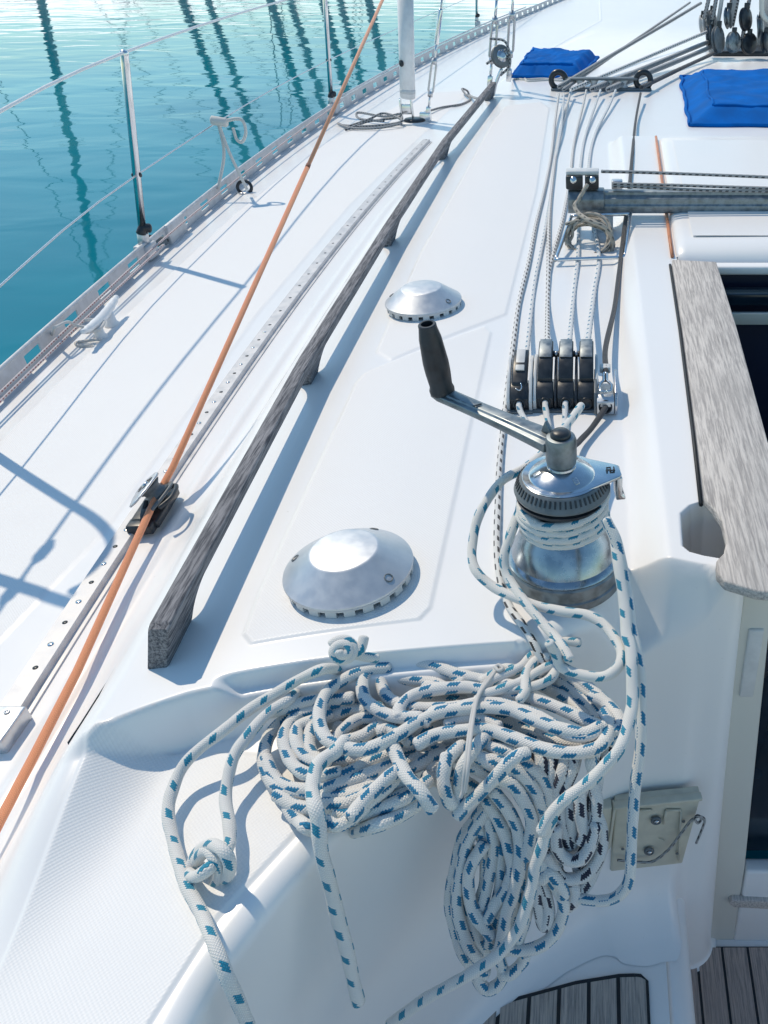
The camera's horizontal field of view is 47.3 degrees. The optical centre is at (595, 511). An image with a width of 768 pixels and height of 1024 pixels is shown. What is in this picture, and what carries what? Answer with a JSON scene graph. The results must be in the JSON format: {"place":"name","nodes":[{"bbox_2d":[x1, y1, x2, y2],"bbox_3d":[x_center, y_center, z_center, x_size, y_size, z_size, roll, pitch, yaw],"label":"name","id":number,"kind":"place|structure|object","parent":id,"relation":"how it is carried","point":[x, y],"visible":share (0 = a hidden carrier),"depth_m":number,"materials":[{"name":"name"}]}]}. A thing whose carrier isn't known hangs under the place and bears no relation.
{"place":"outdoors","nodes":[
{"label":"outdoors","id":0,"kind":"place"},
{"bbox_2d":[0,0,767,1023],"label":"deck","id":1,"kind":"structure","parent":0,"point":[98,922],"depth_m":1.36,"materials":[{"name":"white plastic"}]},
{"bbox_2d":[80,295,119,339],"bbox_3d":[-1.400,-0.542,2.369,0.044,0.061,0.258,-3,36,-5],"label":"mooring cleat","id":2,"kind":"object","parent":1,"relation":"on","point":[106,314],"visible":0.99,"depth_m":2.36,"materials":[{"name":"white metal"}]},
{"bbox_2d":[149,235,168,245],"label":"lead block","id":3,"kind":"structure","parent":1,"relation":"on","point":[166,241],"depth_m":2.99,"materials":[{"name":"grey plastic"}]},
{"bbox_2d":[0,101,340,402],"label":"furling line","id":4,"kind":"object","parent":1,"relation":"on","point":[23,378],"visible":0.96,"depth_m":2.46,"materials":[{"name":"fabric"}]},
{"bbox_2d":[0,0,383,831],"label":"jib sheet","id":5,"kind":"object","parent":1,"relation":"on","point":[10,800],"visible":0.98,"depth_m":1.51,"materials":[{"name":"orange fabric"}]},
{"bbox_2d":[0,139,431,752],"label":"genoa track","id":6,"kind":"structure","parent":1,"relation":"on","point":[20,701],"depth_m":1.53,"materials":[{"name":"metal"}]},
{"bbox_2d":[126,472,179,534],"bbox_3d":[-0.836,-0.028,1.582,0.087,0.076,0.140,0,36,0],"label":"genoa car","id":7,"kind":"object","parent":6,"relation":"on","point":[164,495],"visible":0.88,"depth_m":1.57,"materials":[{"name":"black plastic"}]},
{"bbox_2d":[184,688,300,886],"bbox_3d":[-0.366,0.292,0.954,0.090,0.081,0.296,10,37,14],"label":"rope tail","id":8,"kind":"object","parent":1,"relation":"on","point":[218,867],"visible":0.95,"depth_m":0.87},
{"bbox_2d":[236,179,252,194],"bbox_3d":[-1.503,-1.392,3.566,0.060,0.061,0.060,-28,44,-33],"label":"pad eye","id":9,"kind":"object","parent":1,"relation":"on","point":[243,192],"visible":0.94,"depth_m":3.56,"materials":[{"name":"black metal"}]},
{"bbox_2d":[161,663,341,1023],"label":"rope tail","id":10,"kind":"object","parent":1,"relation":"on","point":[232,988],"visible":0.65,"depth_m":0.89},
{"bbox_2d":[0,0,563,411],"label":"toe rail","id":11,"kind":"object","parent":1,"relation":"on","point":[13,365],"visible":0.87,"depth_m":3.10,"materials":[{"name":"metal"}]},
{"bbox_2d":[51,318,105,346],"bbox_3d":[-1.440,-0.499,2.299,0.154,0.080,0.100,-13,38,-18],"label":"tie cord","id":12,"kind":"object","parent":11,"relation":"attached to","point":[76,343],"visible":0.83,"depth_m":2.31,"materials":[{"name":"white fabric"}]},
{"bbox_2d":[120,49,158,260],"bbox_3d":[-1.498,-1.143,2.708,0.161,0.638,0.075,0,36,0],"label":"stanchion","id":13,"kind":"object","parent":11,"relation":"attached to","point":[144,230],"visible":0.94,"depth_m":2.70,"materials":[{"name":"metal"}]},
{"bbox_2d":[0,0,287,113],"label":"lifeline","id":14,"kind":"object","parent":13,"relation":"attached to","point":[29,95],"visible":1,"depth_m":2.46,"materials":[{"name":"white metal"}]},
{"bbox_2d":[0,0,463,286],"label":"lifeline","id":15,"kind":"object","parent":13,"relation":"attached to","point":[54,237],"visible":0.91,"depth_m":2.70,"materials":[{"name":"metal"}]},
{"bbox_2d":[210,116,228,126],"bbox_3d":[-1.508,-1.566,3.337,0.070,0.044,0.036,0,36,0],"label":"cord knot","id":16,"kind":"object","parent":15,"relation":"attached to","point":[218,121],"visible":1,"depth_m":3.32,"materials":[{"name":"white fabric"}]},
{"bbox_2d":[217,117,247,189],"bbox_3d":[-1.490,-1.462,3.406,0.173,0.283,0.042,-9,37,-12],"label":"hanging cord","id":17,"kind":"object","parent":15,"relation":"hanging from","point":[223,139],"visible":1,"depth_m":3.38,"materials":[{"name":"white fabric"}]},
{"bbox_2d":[323,0,338,113],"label":"stanchion","id":18,"kind":"object","parent":11,"relation":"attached to","point":[331,95],"visible":0.9,"depth_m":4.76,"materials":[{"name":"metal"}]},
{"bbox_2d":[341,7,525,96],"bbox_3d":[-1.187,-4.056,7.122,0.094,0.012,5.569,4,36,6],"label":"furling line","id":19,"kind":"object","parent":11,"relation":"on","point":[363,83],"visible":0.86,"depth_m":6.34,"materials":[{"name":"fabric"}]},
{"bbox_2d":[148,82,495,668],"bbox_3d":[-0.543,-0.946,2.537,0.102,0.081,3.786,0,36,0],"label":"handrail","id":20,"kind":"object","parent":1,"relation":"on","point":[170,623],"visible":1,"depth_m":1.31,"materials":[{"name":"grey wood"}]},
{"bbox_2d":[282,528,413,617],"bbox_3d":[-0.334,0.069,1.123,0.174,0.050,0.174,0,36,0],"label":"deck vent","id":21,"kind":"object","parent":1,"relation":"on","point":[348,572],"visible":1,"depth_m":1.09,"materials":[{"name":"metal"}]},
{"bbox_2d":[337,88,477,130],"bbox_3d":[-1.056,-2.280,4.615,0.785,0.248,1.482,-6,36,-8],"label":"rope tail","id":22,"kind":"object","parent":1,"relation":"on","point":[384,116],"visible":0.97,"depth_m":4.60},
{"bbox_2d":[397,0,427,125],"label":"shroud tube","id":23,"kind":"object","parent":1,"relation":"on","point":[405,9],"visible":0.93,"depth_m":4.41,"materials":[{"name":"white plastic"}]},
{"bbox_2d":[385,280,461,320],"bbox_3d":[-0.392,-0.490,1.896,0.174,0.050,0.174,0,36,0],"label":"deck vent","id":24,"kind":"object","parent":1,"relation":"on","point":[420,299],"visible":1,"depth_m":1.85,"materials":[{"name":"metal"}]},
{"bbox_2d":[419,111,431,121],"bbox_3d":[-0.937,-2.183,4.599,0.060,0.050,0.040,0,36,0],"label":"shroud clevis","id":25,"kind":"object","parent":1,"relation":"attached to","point":[427,117],"visible":0.89,"depth_m":4.58,"materials":[{"name":"metal"}]},
{"bbox_2d":[426,0,442,112],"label":"turnbuckle","id":26,"kind":"object","parent":25,"relation":"attached to","point":[436,43],"visible":1,"depth_m":4.43,"materials":[{"name":"metal"}]},
{"bbox_2d":[257,660,623,996],"bbox_3d":[-0.177,0.379,1.039,0.430,0.338,0.285,0,36,0],"label":"coiled rope","id":27,"kind":"object","parent":1,"relation":"on","point":[371,783],"visible":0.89,"depth_m":0.96,"materials":[{"name":"white fabric"}]},
{"bbox_2d":[305,734,365,1007],"bbox_3d":[-0.285,0.400,0.927,0.040,0.254,0.186,-3,36,-4],"label":"rope tail","id":28,"kind":"object","parent":27,"relation":"hanging from","point":[321,761],"visible":1,"depth_m":0.88},
{"bbox_2d":[328,635,379,664],"bbox_3d":[-0.286,0.167,0.987,0.056,0.045,0.030,-8,37,-11],"label":"rope knot","id":29,"kind":"object","parent":27,"relation":"attached to","point":[345,649],"visible":1,"depth_m":0.98,"materials":[{"name":"white fabric"}]},
{"bbox_2d":[459,663,503,798],"bbox_3d":[-0.135,0.247,0.962,0.022,0.044,0.168,6,36,8],"label":"lashing","id":30,"kind":"object","parent":27,"relation":"attached to","point":[468,747],"visible":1,"depth_m":0.93,"materials":[{"name":"white fabric"}]},
{"bbox_2d":[474,637,581,703],"bbox_3d":[-0.082,0.192,1.026,0.073,0.022,0.159,27,44,32],"label":"rope knot","id":31,"kind":"object","parent":27,"relation":"attached to","point":[524,684],"visible":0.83,"depth_m":1.01,"materials":[{"name":"white fabric"}]},
{"bbox_2d":[529,739,612,932],"bbox_3d":[-0.034,0.382,0.986,0.110,0.212,0.133,0,36,0],"label":"coiled rope","id":32,"kind":"object","parent":27,"relation":"hanging from","point":[579,839],"visible":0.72,"depth_m":0.96,"materials":[{"name":"white fabric"}]},
{"bbox_2d":[475,0,480,26],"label":"stanchion","id":33,"kind":"object","parent":1,"relation":"on","point":[477,21],"visible":0.95,"depth_m":8.38,"materials":[{"name":"metal"}]},
{"bbox_2d":[487,0,498,85],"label":"turnbuckle","id":34,"kind":"object","parent":1,"relation":"on","point":[494,21],"visible":0.65,"depth_m":4.00,"materials":[{"name":"metal"}]},
{"bbox_2d":[491,44,508,95],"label":"ratchet block","id":35,"kind":"structure","parent":1,"relation":"on","point":[499,57],"depth_m":3.97,"materials":[{"name":"grey plastic"}]},
{"bbox_2d":[486,37,512,75],"bbox_3d":[-0.464,-2.299,4.222,0.125,0.254,0.546,0,36,0],"label":"shroud lashing","id":36,"kind":"object","parent":35,"relation":"attached to","point":[509,54],"visible":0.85,"depth_m":3.97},
{"bbox_2d":[506,0,515,81],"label":"turnbuckle","id":37,"kind":"object","parent":1,"relation":"on","point":[509,71],"visible":0.69,"depth_m":4.03,"materials":[{"name":"metal"}]},
{"bbox_2d":[506,349,533,413],"bbox_3d":[-0.137,-0.244,1.529,0.048,0.078,0.125,0,36,0],"label":"rope clutch","id":38,"kind":"object","parent":1,"relation":"on","point":[519,386],"visible":0.91,"depth_m":1.50,"materials":[{"name":"grey plastic"}]},
{"bbox_2d":[493,93,559,676],"bbox_3d":[-0.157,-0.867,2.447,0.094,0.086,3.548,-1,36,-1],"label":"halyard","id":39,"kind":"object","parent":38,"relation":"attached to","point":[519,620],"visible":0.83,"depth_m":1.33,"materials":[{"name":"white fabric"}]},
{"bbox_2d":[516,401,528,419],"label":"halyard","id":40,"kind":"object","parent":1,"relation":"on","point":[520,411],"visible":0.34,"depth_m":1.48,"materials":[{"name":"white fabric"}]},
{"bbox_2d":[516,77,561,81],"bbox_3d":[-0.316,-2.319,4.440,0.400,0.032,0.177,15,39,20],"label":"cover cord","id":41,"kind":"object","parent":1,"relation":"on","point":[537,79],"visible":0.71,"depth_m":4.41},
{"bbox_2d":[525,93,564,349],"bbox_3d":[-0.140,-1.107,2.747,0.020,0.046,2.780,0,36,0],"label":"halyard","id":42,"kind":"object","parent":1,"relation":"on","point":[528,337],"visible":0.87,"depth_m":2.10,"materials":[{"name":"white fabric"}]},
{"bbox_2d":[542,400,551,427],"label":"halyard","id":43,"kind":"object","parent":1,"relation":"on","point":[545,409],"visible":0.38,"depth_m":1.48,"materials":[{"name":"white fabric"}]},
{"bbox_2d":[512,47,599,77],"bbox_3d":[-0.214,-2.590,4.766,0.483,0.070,0.828,0,36,0],"label":"hatch cover","id":44,"kind":"object","parent":1,"relation":"on","point":[539,63],"visible":0.91,"depth_m":4.58,"materials":[{"name":"blue fabric"}]},
{"bbox_2d":[545,89,571,338],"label":"halyard","id":45,"kind":"object","parent":1,"relation":"on","point":[547,308],"visible":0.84,"depth_m":2.22,"materials":[{"name":"white fabric"}]},
{"bbox_2d":[562,400,568,422],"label":"halyard","id":46,"kind":"object","parent":1,"relation":"on","point":[565,410],"visible":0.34,"depth_m":1.48,"materials":[{"name":"white fabric"}]},
{"bbox_2d":[533,339,598,412],"bbox_3d":[-0.053,-0.253,1.529,0.120,0.091,0.125,0,36,0],"label":"rope clutch","id":47,"kind":"object","parent":1,"relation":"on","point":[559,388],"visible":0.95,"depth_m":1.51,"materials":[{"name":"grey plastic"}]},
{"bbox_2d":[509,455,624,609],"bbox_3d":[-0.041,0.011,1.086,0.159,0.186,0.157,0,36,0],"label":"winch","id":48,"kind":"object","parent":1,"relation":"on","point":[583,577],"visible":0.77,"depth_m":1.05,"materials":[{"name":"metal"}]},
{"bbox_2d":[418,320,576,469],"bbox_3d":[-0.123,-0.150,1.042,0.240,0.137,0.040,23,42,28],"label":"winch crank","id":49,"kind":"object","parent":48,"relation":"on","point":[558,446],"visible":1,"depth_m":1.05,"materials":[{"name":"metal"}]},
{"bbox_2d":[385,543,638,1023],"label":"rope tail","id":50,"kind":"object","parent":48,"relation":"hanging from","point":[591,779],"visible":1,"depth_m":0.93},
{"bbox_2d":[499,509,573,662],"bbox_3d":[-0.079,0.075,1.004,0.061,0.105,0.216,-8,37,-11],"label":"rope tail","id":51,"kind":"object","parent":48,"relation":"attached to","point":[536,615],"visible":0.88,"depth_m":1.02},
{"bbox_2d":[467,402,625,681],"bbox_3d":[-0.080,0.007,1.115,0.183,0.112,0.514,-4,36,-5],"label":"rope tail","id":52,"kind":"object","parent":48,"relation":"attached to","point":[615,669],"visible":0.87,"depth_m":1.01},
{"bbox_2d":[515,491,610,550],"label":"winch turns","id":53,"kind":"object","parent":48,"relation":"attached to","point":[534,531],"visible":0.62,"depth_m":1.03,"materials":[{"name":"white fabric"}]},
{"bbox_2d":[577,517,646,906],"bbox_3d":[0.026,0.240,0.985,0.082,0.384,0.275,6,36,8],"label":"rope tail","id":54,"kind":"object","parent":48,"relation":"hanging from","point":[621,892],"visible":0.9,"depth_m":0.95},
{"bbox_2d":[550,89,586,271],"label":"halyard","id":55,"kind":"object","parent":1,"relation":"on","point":[564,207],"visible":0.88,"depth_m":2.53,"materials":[{"name":"white fabric"}]},
{"bbox_2d":[567,89,600,338],"bbox_3d":[-0.035,-1.155,2.804,0.055,0.059,2.899,1,36,1],"label":"halyard","id":56,"kind":"object","parent":1,"relation":"on","point":[571,324],"visible":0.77,"depth_m":2.10,"materials":[{"name":"white fabric"}]},
{"bbox_2d":[553,212,631,261],"bbox_3d":[-0.002,-0.730,2.200,0.208,0.055,0.253,0,36,0],"label":"rope hoop","id":57,"kind":"object","parent":1,"relation":"on","point":[571,217],"visible":0.87,"depth_m":2.16,"materials":[{"name":"metal"}]},
{"bbox_2d":[564,183,614,252],"bbox_3d":[-0.005,-0.754,2.223,0.146,0.201,0.124,21,41,26],"label":"cream line bundle","id":58,"kind":"object","parent":57,"relation":"attached to","point":[593,219],"visible":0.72,"depth_m":2.21,"materials":[{"name":"beige fabric"}]},
{"bbox_2d":[549,69,652,90],"bbox_3d":[0.028,-2.148,4.138,0.520,0.099,0.060,0,36,0],"label":"deck organiser","id":59,"kind":"object","parent":1,"relation":"on","point":[595,80],"visible":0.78,"depth_m":4.12,"materials":[{"name":"black metal"}]},
{"bbox_2d":[569,30,707,90],"bbox_3d":[0.288,-2.513,4.596,0.020,0.100,1.722,18,40,23],"label":"halyard","id":60,"kind":"object","parent":59,"relation":"attached to","point":[582,84],"visible":0.88,"depth_m":4.54,"materials":[{"name":"grey fabric"}]},
{"bbox_2d":[585,89,616,338],"bbox_3d":[0.006,-1.155,2.805,0.084,0.060,2.900,1,36,2],"label":"halyard","id":61,"kind":"object","parent":1,"relation":"on","point":[592,308],"visible":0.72,"depth_m":2.10,"materials":[{"name":"white fabric"}]},
{"bbox_2d":[594,364,617,413],"bbox_3d":[0.019,-0.225,1.521,0.042,0.049,0.113,0,36,0],"label":"rope clutch","id":62,"kind":"object","parent":1,"relation":"on","point":[607,394],"visible":0.99,"depth_m":1.49,"materials":[{"name":"silver metal"}]},
{"bbox_2d":[577,405,607,446],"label":"halyard","id":63,"kind":"object","parent":62,"relation":"attached to","point":[592,426],"visible":0.45,"depth_m":1.44,"materials":[{"name":"grey fabric"}]},
{"bbox_2d":[602,92,641,381],"bbox_3d":[0.112,-1.088,2.707,0.021,0.046,2.908,2,36,3],"label":"halyard","id":64,"kind":"object","parent":62,"relation":"attached to","point":[610,325],"visible":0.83,"depth_m":2.02,"materials":[{"name":"black fabric"}]},
{"bbox_2d":[562,2,690,91],"bbox_3d":[0.293,-3.008,5.256,0.017,0.125,3.292,9,37,13],"label":"halyard","id":65,"kind":"object","parent":1,"relation":"on","point":[569,85],"visible":0.72,"depth_m":5.26,"materials":[{"name":"grey fabric"}]},
{"bbox_2d":[557,2,701,88],"bbox_3d":[0.292,-2.859,5.005,0.021,0.163,2.716,12,38,16],"label":"halyard","id":66,"kind":"object","parent":1,"relation":"on","point":[592,66],"visible":0.98,"depth_m":4.71,"materials":[{"name":"grey fabric"}]},
{"bbox_2d":[610,786,701,870],"bbox_3d":[0.095,0.516,1.339,0.141,0.186,0.031,-4,36,-6],"label":"latch plate","id":67,"kind":"object","parent":1,"relation":"attached to","point":[666,816],"visible":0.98,"depth_m":1.32,"materials":[{"name":"beige plastic"}]},
{"bbox_2d":[617,814,705,863],"bbox_3d":[0.105,0.521,1.321,0.139,0.132,0.012,-3,36,-4],"label":"lanyard","id":68,"kind":"object","parent":67,"relation":"attached to","point":[695,817],"visible":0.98,"depth_m":1.33,"materials":[{"name":"beige fabric"}]},
{"bbox_2d":[606,45,711,91],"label":"halyard","id":69,"kind":"object","parent":1,"relation":"on","point":[617,85],"visible":0.83,"depth_m":4.60,"materials":[{"name":"grey fabric"}]},
{"bbox_2d":[655,136,673,257],"bbox_3d":[0.209,-1.018,2.585,0.010,0.016,1.300,1,36,1],"label":"trim strip","id":70,"kind":"object","parent":1,"relation":"on","point":[666,214],"depth_m":2.29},
{"bbox_2d":[566,168,767,232],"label":"mainsheet traveller","id":71,"kind":"object","parent":1,"relation":"on","point":[596,198],"visible":0.87,"depth_m":2.29,"materials":[{"name":"metal"}]},
{"bbox_2d":[601,170,767,178],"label":"control line","id":72,"kind":"object","parent":71,"relation":"attached to","point":[684,173],"visible":1,"depth_m":2.25,"materials":[{"name":"grey fabric"}]},
{"bbox_2d":[612,182,767,189],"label":"control line","id":73,"kind":"object","parent":71,"relation":"attached to","point":[695,185],"visible":1,"depth_m":2.27,"materials":[{"name":"grey fabric"}]},
{"bbox_2d":[612,185,767,192],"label":"control line","id":74,"kind":"object","parent":71,"relation":"attached to","point":[692,189],"visible":1,"depth_m":2.27,"materials":[{"name":"black fabric"}]},
{"bbox_2d":[659,137,767,274],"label":"sliding hatch","id":75,"kind":"object","parent":1,"relation":"on","point":[732,242],"visible":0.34,"depth_m":2.28,"materials":[{"name":"white plastic"}]},
{"bbox_2d":[672,260,767,600],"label":"hatch slide plank","id":76,"kind":"object","parent":1,"relation":"on","point":[732,444],"visible":1,"depth_m":1.36,"materials":[{"name":"grey wood"}]},
{"bbox_2d":[669,264,702,506],"bbox_3d":[0.169,-0.306,1.617,0.010,0.007,1.006,1,36,1],"label":"rubber seal","id":77,"kind":"object","parent":76,"relation":"attached to","point":[698,482],"visible":1,"depth_m":1.46,"materials":[{"name":"black rubber"}]},
{"bbox_2d":[679,68,767,126],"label":"hatch cover","id":78,"kind":"object","parent":1,"relation":"on","point":[723,98],"visible":1,"depth_m":3.71,"materials":[{"name":"blue fabric"}]},
{"bbox_2d":[698,0,767,55],"bbox_3d":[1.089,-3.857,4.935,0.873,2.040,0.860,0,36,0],"label":"pulley block","id":79,"kind":"object","parent":1,"relation":"on","point":[748,43],"visible":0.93,"depth_m":5.17,"materials":[{"name":"black plastic"}]},
{"bbox_2d":[590,40,709,91],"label":"halyard","id":80,"kind":"object","parent":79,"relation":"attached to","point":[598,86],"visible":0.88,"depth_m":4.55,"materials":[{"name":"grey fabric"}]},
{"bbox_2d":[639,51,716,89],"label":"halyard","id":81,"kind":"object","parent":79,"relation":"attached to","point":[656,80],"visible":0.88,"depth_m":4.45,"materials":[{"name":"grey fabric"}]},
{"bbox_2d":[711,275,767,940],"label":"companionway","id":82,"kind":"object","parent":1,"relation":"in","point":[740,909],"visible":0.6,"depth_m":1.51,"materials":[{"name":"plastic"}]},
{"bbox_2d":[716,939,767,946],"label":"cockpit sole","id":83,"kind":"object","parent":1,"relation":"attached to","point":[727,943],"depth_m":1.68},
{"bbox_2d":[691,947,767,1023],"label":"sole decking","id":84,"kind":"object","parent":83,"relation":"on","point":[729,985],"visible":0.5,"depth_m":1.61,"materials":[{"name":"grey wood"}]},
{"bbox_2d":[543,898,695,1023],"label":"cockpit bench","id":85,"kind":"object","parent":84,"relation":"on","point":[671,1000],"visible":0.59,"depth_m":1.37,"materials":[{"name":"white plastic"}]},
{"bbox_2d":[483,973,650,1023],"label":"bench decking","id":86,"kind":"object","parent":85,"relation":"on","point":[617,999],"visible":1,"depth_m":1.33,"materials":[{"name":"grey wood"}]},
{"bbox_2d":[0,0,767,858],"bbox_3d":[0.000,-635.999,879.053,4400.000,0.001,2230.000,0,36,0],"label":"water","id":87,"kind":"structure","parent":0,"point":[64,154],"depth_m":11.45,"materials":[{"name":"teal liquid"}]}
]}

